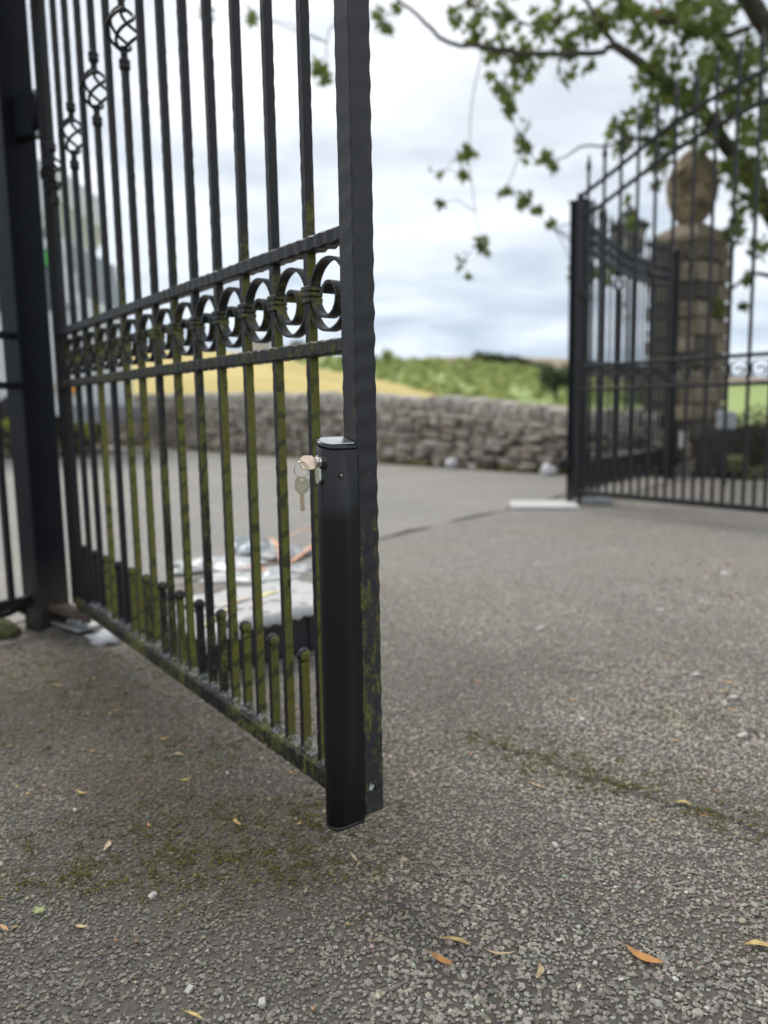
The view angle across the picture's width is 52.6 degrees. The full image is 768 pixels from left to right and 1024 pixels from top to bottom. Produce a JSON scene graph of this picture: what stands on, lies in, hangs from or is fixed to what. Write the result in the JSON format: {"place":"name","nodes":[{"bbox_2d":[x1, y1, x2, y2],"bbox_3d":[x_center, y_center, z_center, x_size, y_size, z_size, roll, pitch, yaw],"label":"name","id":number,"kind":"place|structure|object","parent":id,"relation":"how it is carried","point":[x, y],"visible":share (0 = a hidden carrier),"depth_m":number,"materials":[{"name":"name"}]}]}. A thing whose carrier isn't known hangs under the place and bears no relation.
{"place":"outdoors","nodes":[
{"label":"outdoors","id":0,"kind":"place"},
{"bbox_2d":[132,350,437,397],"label":"yellow field","id":1,"kind":"structure","parent":0,"point":[295,378],"depth_m":50.50,"materials":[{"name":"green plant"}]},
{"bbox_2d":[252,338,270,350],"bbox_3d":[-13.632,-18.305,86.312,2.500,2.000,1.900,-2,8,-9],"label":"farmhouse","id":2,"kind":"object","parent":1,"relation":"on","point":[258,346],"visible":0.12,"depth_m":85.52,"materials":[{"name":"grey stone"}]},
{"bbox_2d":[0,443,642,621],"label":"road","id":3,"kind":"structure","parent":0,"point":[411,497],"depth_m":5.66,"materials":[{"name":"grey asphalt"}]},
{"bbox_2d":[2,431,101,458],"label":"verge weeds","id":4,"kind":"object","parent":3,"relation":"on","point":[6,448],"visible":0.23,"depth_m":11.56,"materials":[{"name":"green plant"}]},
{"bbox_2d":[1,415,96,438],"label":"verge weeds","id":5,"kind":"object","parent":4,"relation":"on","point":[85,426],"visible":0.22,"depth_m":11.49,"materials":[{"name":"green plant"}]},
{"bbox_2d":[0,159,139,453],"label":"lorry","id":6,"kind":"object","parent":3,"relation":"on","point":[120,385],"visible":0.18,"depth_m":12.22,"materials":[{"name":"white paint"}]},
{"bbox_2d":[44,249,50,309],"bbox_3d":[-5.435,-3.485,11.668,0.950,0.900,0.024,-1,8,0],"label":"side window","id":7,"kind":"structure","parent":6,"relation":"in","point":[46,266],"depth_m":11.67,"materials":[{"name":"glass"}]},
{"bbox_2d":[174,556,266,573],"bbox_3d":[-0.687,0.207,3.254,0.390,0.026,0.299,-2,8,-11],"label":"plastic wrap","id":8,"kind":"object","parent":3,"relation":"on","point":[218,563],"visible":0.49,"depth_m":3.18,"materials":[{"name":"white plastic"}]},
{"bbox_2d":[234,536,274,554],"bbox_3d":[-0.598,0.141,3.629,0.253,0.056,0.230,-5,9,-28],"label":"plastic wrap","id":9,"kind":"object","parent":3,"relation":"on","point":[241,545],"visible":0.58,"depth_m":3.58,"materials":[{"name":"plastic"}]},
{"bbox_2d":[261,544,311,558],"bbox_3d":[-0.447,0.161,3.471,0.230,0.053,0.229,1,8,17],"label":"plastic wrap","id":10,"kind":"object","parent":3,"relation":"on","point":[295,551],"visible":0.61,"depth_m":3.40,"materials":[{"name":"plastic"}]},
{"bbox_2d":[97,391,663,475],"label":"dry stone wall","id":11,"kind":"structure","parent":3,"relation":"on","point":[468,432],"depth_m":8.79,"materials":[{"name":"grey stone"}]},
{"bbox_2d":[121,443,641,476],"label":"wall foot grass","id":12,"kind":"structure","parent":3,"relation":"on","point":[478,466],"depth_m":8.89,"materials":[{"name":"green plant"}]},
{"bbox_2d":[445,458,459,468],"bbox_3d":[0.733,-0.508,8.336,0.166,0.138,0.150,-1,8,0],"label":"white stone","id":13,"kind":"object","parent":3,"relation":"on","point":[452,463],"visible":0.8,"depth_m":8.30,"materials":[{"name":"stone"}]},
{"bbox_2d":[540,463,558,475],"bbox_3d":[1.546,-0.388,7.265,0.184,0.145,0.097,-1,8,0],"label":"white stone","id":14,"kind":"object","parent":3,"relation":"on","point":[547,469],"visible":0.95,"depth_m":7.23,"materials":[{"name":"stone"}]},
{"bbox_2d":[608,204,650,409],"bbox_3d":[2.273,-1.602,7.278,0.402,2.465,0.348,-4,8,-23],"label":"lantern post","id":15,"kind":"object","parent":3,"relation":"on","point":[644,225],"visible":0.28,"depth_m":7.08,"materials":[{"name":"metal"}]},
{"bbox_2d":[0,476,767,1023],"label":"driveway","id":16,"kind":"structure","parent":0,"point":[528,546],"depth_m":1.32,"materials":[{"name":"grey asphalt"}]},
{"bbox_2d":[0,331,31,611],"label":"fence panel","id":17,"kind":"object","parent":16,"relation":"on","point":[11,602],"visible":1,"depth_m":2.21,"materials":[{"name":"black paint"}]},
{"bbox_2d":[31,906,45,913],"bbox_3d":[-0.446,0.513,1.001,0.019,0.004,0.018,-2,8,-7],"label":"fallen leaf","id":18,"kind":"object","parent":16,"relation":"on","point":[38,909],"visible":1,"depth_m":1.00,"materials":[{"name":"green plant"}]},
{"bbox_2d":[7,625,100,640],"bbox_3d":[-1.006,0.373,2.336,0.367,0.088,0.363,7,11,45],"label":"concrete footing","id":19,"kind":"object","parent":16,"relation":"on","point":[54,631],"visible":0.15,"depth_m":2.26,"materials":[{"name":"grey concrete"}]},
{"bbox_2d":[0,617,21,639],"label":"mossy stone","id":20,"kind":"object","parent":19,"relation":"on","point":[9,628],"visible":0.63,"depth_m":2.24,"materials":[{"name":"green stone"}]},
{"bbox_2d":[0,0,68,631],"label":"hinge post","id":21,"kind":"object","parent":19,"relation":"on","point":[30,396],"visible":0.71,"depth_m":2.19,"materials":[{"name":"black metal"}]},
{"bbox_2d":[0,607,25,617],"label":"post brace","id":22,"kind":"object","parent":21,"relation":"attached to","point":[22,610],"visible":0.49,"depth_m":2.29,"materials":[{"name":"black paint"}]},
{"bbox_2d":[49,603,101,632],"bbox_3d":[-0.877,0.305,2.251,0.230,0.062,0.082,5,10,39],"label":"pivot bracket","id":23,"kind":"object","parent":21,"relation":"attached to","point":[71,617],"visible":0.85,"depth_m":2.24,"materials":[{"name":"metal"}]},
{"bbox_2d":[30,0,383,814],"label":"gate leaf","id":24,"kind":"object","parent":21,"relation":"attached to","point":[132,608],"visible":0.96,"depth_m":1.36,"materials":[{"name":"black paint"}]},
{"bbox_2d":[314,436,364,831],"bbox_3d":[-0.061,0.164,1.012,0.054,0.521,0.035,-6,9,-36],"label":"gate lock","id":25,"kind":"object","parent":24,"relation":"attached to","point":[336,473],"visible":1,"depth_m":1.00,"materials":[{"name":"black metal"}]},
{"bbox_2d":[300,455,315,469],"bbox_3d":[-0.086,-0.062,0.963,0.042,0.018,0.006,-6,9,-36],"label":"key","id":26,"kind":"object","parent":25,"relation":"attached to","point":[310,460],"visible":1,"depth_m":0.96,"materials":[{"name":"beige metal"}]},
{"bbox_2d":[294,461,308,476],"bbox_3d":[-0.101,-0.052,0.953,0.019,0.021,0.002,4,13,-5],"label":"key ring","id":27,"kind":"object","parent":26,"relation":"attached to","point":[303,462],"visible":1,"depth_m":0.95,"materials":[{"name":"silver metal"}]},
{"bbox_2d":[294,476,308,511],"bbox_3d":[-0.101,-0.022,0.957,0.018,0.044,0.002,0,8,6],"label":"key","id":28,"kind":"object","parent":27,"relation":"hanging from","point":[301,488],"visible":1,"depth_m":0.95,"materials":[{"name":"silver metal"}]},
{"bbox_2d":[49,633,94,646],"bbox_3d":[-0.858,0.381,2.218,0.216,0.064,0.154,-1,8,0],"label":"concrete footing","id":29,"kind":"object","parent":16,"relation":"on","point":[77,639],"visible":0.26,"depth_m":2.19,"materials":[{"name":"grey concrete"}]},
{"bbox_2d":[84,629,119,645],"bbox_3d":[-0.785,0.357,2.178,0.105,0.052,0.073,3,8,26],"label":"white stone","id":30,"kind":"object","parent":29,"relation":"on","point":[103,637],"visible":0.67,"depth_m":2.16,"materials":[{"name":"stone"}]},
{"bbox_2d":[103,838,110,849],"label":"fallen leaf","id":31,"kind":"object","parent":16,"relation":"on","point":[108,844],"visible":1,"depth_m":1.15,"materials":[{"name":"beige plant"}]},
{"bbox_2d":[148,891,156,900],"bbox_3d":[-0.308,0.510,1.032,0.008,0.006,0.013,-3,21,39],"label":"stone chip","id":32,"kind":"object","parent":16,"relation":"on","point":[152,895],"visible":1,"depth_m":1.03,"materials":[{"name":"white stone"}]},
{"bbox_2d":[184,983,193,994],"bbox_3d":[-0.217,0.531,0.863,0.007,0.005,0.011,11,26,24],"label":"stone chip","id":33,"kind":"object","parent":16,"relation":"on","point":[188,989],"visible":1,"depth_m":0.86,"materials":[{"name":"white stone"}]},
{"bbox_2d":[181,1008,200,1017],"bbox_3d":[-0.204,0.532,0.826,0.028,0.003,0.004,-2,6,30],"label":"fallen leaf","id":34,"kind":"object","parent":16,"relation":"on","point":[194,1013],"visible":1,"depth_m":0.83,"materials":[{"name":"yellow plant"}]},
{"bbox_2d":[198,569,300,582],"bbox_3d":[-0.516,0.240,3.007,0.391,0.020,0.206,-2,8,-6],"label":"plastic wrap","id":35,"kind":"object","parent":16,"relation":"on","point":[270,574],"visible":0.59,"depth_m":2.97,"materials":[{"name":"white plastic"}]},
{"bbox_2d":[186,588,314,670],"bbox_3d":[-0.323,0.305,2.108,0.372,0.124,0.258,-7,10,-39],"label":"crate","id":36,"kind":"object","parent":16,"relation":"on","point":[303,631],"visible":0.23,"depth_m":2.03,"materials":[{"name":"black plastic"}]},
{"bbox_2d":[168,579,313,654],"bbox_3d":[-0.346,0.266,2.099,0.460,0.076,0.327,-7,10,-39],"label":"white sheet","id":37,"kind":"object","parent":36,"relation":"on","point":[270,594],"visible":0.42,"depth_m":2.06,"materials":[{"name":"white plastic"}]},
{"bbox_2d":[258,996,265,1008],"bbox_3d":[-0.132,0.532,0.842,0.008,0.006,0.013,-14,5,-5],"label":"stone chip","id":38,"kind":"object","parent":16,"relation":"on","point":[262,1003],"visible":1,"depth_m":0.84,"materials":[{"name":"white stone"}]},
{"bbox_2d":[261,566,308,572],"bbox_3d":[-0.416,0.226,3.116,0.230,0.016,0.138,-2,8,-6],"label":"plastic wrap","id":39,"kind":"object","parent":16,"relation":"on","point":[294,570],"visible":0.48,"depth_m":3.09,"materials":[{"name":"white plastic"}]},
{"bbox_2d":[262,528,310,561],"bbox_3d":[-0.382,0.143,3.535,0.341,0.063,0.502,-4,8,-24],"label":"packing strap","id":40,"kind":"object","parent":16,"relation":"on","point":[275,543],"visible":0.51,"depth_m":3.44,"materials":[{"name":"orange plastic"}]},
{"bbox_2d":[291,561,311,569],"bbox_3d":[-0.326,0.215,3.155,0.126,0.024,0.092,-4,8,-23],"label":"plastic wrap","id":41,"kind":"object","parent":16,"relation":"on","point":[306,565],"visible":0.69,"depth_m":3.14,"materials":[{"name":"white plastic"}]},
{"bbox_2d":[14,476,645,623],"bbox_3d":[-0.532,0.233,3.211,0.133,0.001,14.000,5,9,37],"label":"driveway seam","id":42,"kind":"object","parent":16,"relation":"on","point":[407,531],"visible":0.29,"depth_m":4.13,"materials":[{"name":"grey asphalt"}]},
{"bbox_2d":[0,567,767,1023],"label":"stone chippings","id":43,"kind":"object","parent":16,"relation":"on","point":[534,947],"visible":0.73,"depth_m":1.19,"materials":[{"name":"grey gravel"}]},
{"bbox_2d":[427,948,452,963],"bbox_3d":[0.065,0.515,0.899,0.036,0.008,0.009,11,14,34],"label":"fallen leaf","id":44,"kind":"object","parent":43,"relation":"on","point":[440,958],"visible":1,"depth_m":0.90,"materials":[{"name":"orange plant"}]},
{"bbox_2d":[0,646,767,928],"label":"ground moss","id":45,"kind":"object","parent":16,"relation":"on","point":[606,779],"visible":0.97,"depth_m":1.18,"materials":[{"name":"green plant"}]},
{"bbox_2d":[0,535,767,1009],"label":"leaf crumbs","id":46,"kind":"object","parent":16,"relation":"on","point":[270,799],"visible":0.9,"depth_m":1.32,"materials":[{"name":"plant"}]},
{"bbox_2d":[437,936,469,944],"bbox_3d":[0.084,0.514,0.934,0.043,0.003,0.009,2,-2,18],"label":"fallen leaf","id":47,"kind":"object","parent":16,"relation":"on","point":[456,939],"visible":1,"depth_m":0.94,"materials":[{"name":"yellow plant"}]},
{"bbox_2d":[479,945,514,953],"bbox_3d":[0.131,0.515,0.911,0.043,0.004,0.010,-2,3,20],"label":"fallen leaf","id":48,"kind":"object","parent":16,"relation":"on","point":[495,952],"visible":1,"depth_m":0.91,"materials":[{"name":"beige plant"}]},
{"bbox_2d":[536,959,543,977],"bbox_3d":[0.178,0.519,0.882,0.008,0.002,0.032,-2,5,15],"label":"fallen leaf","id":49,"kind":"object","parent":16,"relation":"on","point":[540,971],"visible":1,"depth_m":0.88,"materials":[{"name":"beige plant"}]},
{"bbox_2d":[510,500,579,508],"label":"paving slab","id":50,"kind":"structure","parent":16,"relation":"on","point":[539,504],"depth_m":4.94,"materials":[{"name":"concrete"}]},
{"bbox_2d":[551,842,557,847],"bbox_3d":[0.250,0.487,1.135,0.007,0.005,0.011,14,14,-16],"label":"stone chip","id":51,"kind":"object","parent":16,"relation":"on","point":[555,844],"visible":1,"depth_m":1.13,"materials":[{"name":"white stone"}]},
{"bbox_2d":[553,710,596,759],"bbox_3d":[0.381,0.436,1.522,0.018,0.001,0.290,4,9,33],"label":"tarmac crack","id":52,"kind":"object","parent":16,"relation":"on","point":[575,739],"visible":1,"depth_m":1.49,"materials":[{"name":"grey asphalt"}]},
{"bbox_2d":[566,198,593,504],"bbox_3d":[1.252,-0.976,4.993,0.120,1.959,0.120,5,9,37],"label":"hinge post","id":53,"kind":"object","parent":16,"relation":"on","point":[571,495],"visible":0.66,"depth_m":4.95,"materials":[{"name":"black metal"}]},
{"bbox_2d":[556,459,571,469],"bbox_3d":[1.165,-0.308,5.025,0.090,0.070,0.060,-2,8,-11],"label":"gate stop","id":54,"kind":"object","parent":53,"relation":"attached to","point":[561,464],"visible":1,"depth_m":5.00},
{"bbox_2d":[573,26,767,512],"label":"gate leaf","id":55,"kind":"object","parent":53,"relation":"attached to","point":[727,356],"visible":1,"depth_m":4.16,"materials":[{"name":"black paint"}]},
{"bbox_2d":[563,666,614,672],"bbox_3d":[0.507,0.386,1.885,0.149,0.001,0.036,-3,8,-16],"label":"tarmac crack","id":56,"kind":"object","parent":16,"relation":"on","point":[591,672],"visible":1,"depth_m":1.89,"materials":[{"name":"grey asphalt"}]},
{"bbox_2d":[574,496,611,504],"bbox_3d":[1.369,-0.094,5.095,0.240,0.076,0.140,1,8,14],"label":"ground plate","id":57,"kind":"object","parent":16,"relation":"on","point":[591,500],"visible":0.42,"depth_m":5.03,"materials":[{"name":"metal"}]},
{"bbox_2d":[456,731,767,835],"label":"tarmac crack","id":58,"kind":"object","parent":16,"relation":"on","point":[693,809],"visible":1,"depth_m":1.28,"materials":[{"name":"black asphalt"}]},
{"bbox_2d":[587,198,680,488],"bbox_3d":[1.864,-1.156,5.785,0.064,1.987,1.924,5,9,37],"label":"fence panel","id":59,"kind":"object","parent":16,"relation":"on","point":[661,279],"visible":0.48,"depth_m":5.73,"materials":[{"name":"black paint"}]},
{"bbox_2d":[622,943,662,962],"bbox_3d":[0.297,0.514,0.901,0.048,0.004,0.012,7,20,39],"label":"fallen leaf","id":60,"kind":"object","parent":16,"relation":"on","point":[643,956],"visible":1,"depth_m":0.90,"materials":[{"name":"orange plant"}]},
{"bbox_2d":[655,608,664,611],"bbox_3d":[0.862,0.305,2.426,0.029,0.007,0.020,1,8,39],"label":"stone chip","id":61,"kind":"object","parent":16,"relation":"on","point":[660,609],"visible":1,"depth_m":2.42,"materials":[{"name":"grey stone"}]},
{"bbox_2d":[631,669,703,677],"bbox_3d":[0.654,0.387,1.853,0.204,0.001,0.039,2,8,23],"label":"tarmac crack","id":62,"kind":"object","parent":16,"relation":"on","point":[671,677],"visible":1,"depth_m":1.84,"materials":[{"name":"grey asphalt"}]},
{"bbox_2d":[568,547,767,623],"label":"pale grit","id":63,"kind":"object","parent":16,"relation":"on","point":[679,587],"visible":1,"depth_m":2.69,"materials":[{"name":"gravel"}]},
{"bbox_2d":[645,147,730,476],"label":"stone pillar","id":64,"kind":"structure","parent":16,"relation":"on","point":[720,274],"depth_m":6.73,"materials":[{"name":"stone"}]},
{"bbox_2d":[679,432,687,447],"bbox_3d":[2.620,-0.633,6.797,0.070,0.140,0.016,3,9,30],"label":"notice plate","id":65,"kind":"object","parent":64,"relation":"attached to","point":[680,439],"visible":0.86,"depth_m":6.80,"materials":[{"name":"white metal"}]},
{"bbox_2d":[716,411,735,485],"bbox_3d":[2.650,-0.493,6.039,0.140,0.580,0.090,2,8,23],"label":"entry box","id":66,"kind":"object","parent":16,"relation":"on","point":[731,419],"visible":0.71,"depth_m":5.98,"materials":[{"name":"black paint"}]},
{"bbox_2d":[728,695,739,699],"bbox_3d":[0.763,0.404,1.694,0.025,0.007,0.016,-6,-4,-34],"label":"stone chip","id":67,"kind":"object","parent":16,"relation":"on","point":[731,697],"visible":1,"depth_m":1.69,"materials":[{"name":"white stone"}]},
{"bbox_2d":[737,732,748,738],"bbox_3d":[0.692,0.431,1.498,0.022,0.007,0.014,-18,-3,-10],"label":"stone chip","id":68,"kind":"object","parent":16,"relation":"on","point":[743,735],"visible":1,"depth_m":1.49,"materials":[{"name":"white stone"}]},
{"bbox_2d":[740,939,767,945],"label":"fallen leaf","id":69,"kind":"object","parent":16,"relation":"on","point":[757,942],"visible":1,"depth_m":0.92,"materials":[{"name":"yellow plant"}]},
{"bbox_2d":[26,0,767,377],"label":"sky","id":70,"kind":"structure","parent":0,"point":[516,300],"materials":[{"name":"white"}]},
{"bbox_2d":[294,357,767,413],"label":"green slope","id":71,"kind":"structure","parent":0,"point":[737,394],"depth_m":99.76,"materials":[{"name":"green plant"}]},
{"bbox_2d":[290,339,304,362],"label":"tree","id":72,"kind":"object","parent":71,"relation":"on","point":[296,342],"visible":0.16,"depth_m":147.04,"materials":[{"name":"green plant"}]},
{"bbox_2d":[380,348,393,366],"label":"tree","id":73,"kind":"object","parent":71,"relation":"on","point":[386,355],"visible":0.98,"depth_m":147.01,"materials":[{"name":"green plant"}]},
{"bbox_2d":[295,354,645,406],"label":"scrub woodland","id":74,"kind":"object","parent":71,"relation":"on","point":[486,390],"visible":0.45,"depth_m":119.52,"materials":[{"name":"green plant"}]},
{"bbox_2d":[535,361,567,399],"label":"tree","id":75,"kind":"object","parent":71,"relation":"on","point":[552,378],"visible":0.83,"depth_m":73.22,"materials":[{"name":"green plant"}]},
{"bbox_2d":[404,356,767,382],"bbox_3d":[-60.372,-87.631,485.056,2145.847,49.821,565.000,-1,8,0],"label":"moor","id":76,"kind":"structure","parent":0,"point":[558,362],"depth_m":572.42,"materials":[{"name":"green plant"}]},
{"bbox_2d":[468,350,556,370],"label":"dark wood","id":77,"kind":"object","parent":76,"relation":"on","point":[497,358],"visible":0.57,"depth_m":323.12,"materials":[{"name":"green plant"}]},
{"bbox_2d":[736,413,766,425],"bbox_3d":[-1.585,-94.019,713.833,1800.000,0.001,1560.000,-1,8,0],"label":"grassland","id":78,"kind":"structure","parent":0,"point":[752,420],"depth_m":33.37,"materials":[{"name":"green plant"}]},
{"bbox_2d":[198,0,767,324],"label":"sycamore tree","id":79,"kind":"object","parent":78,"relation":"on","point":[718,18],"visible":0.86,"depth_m":6.16,"materials":[{"name":"green plant"}]},
{"bbox_2d":[627,379,646,405],"bbox_3d":[13.433,-5.728,39.598,2.015,2.795,1.904,-1,8,0],"label":"field bush","id":80,"kind":"object","parent":78,"relation":"on","point":[640,393],"visible":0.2,"depth_m":39.38,"materials":[{"name":"green plant"}]},
{"bbox_2d":[674,403,766,479],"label":"hedge","id":81,"kind":"object","parent":78,"relation":"on","point":[756,447],"visible":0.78,"depth_m":6.69,"materials":[{"name":"green plant"}]}
]}

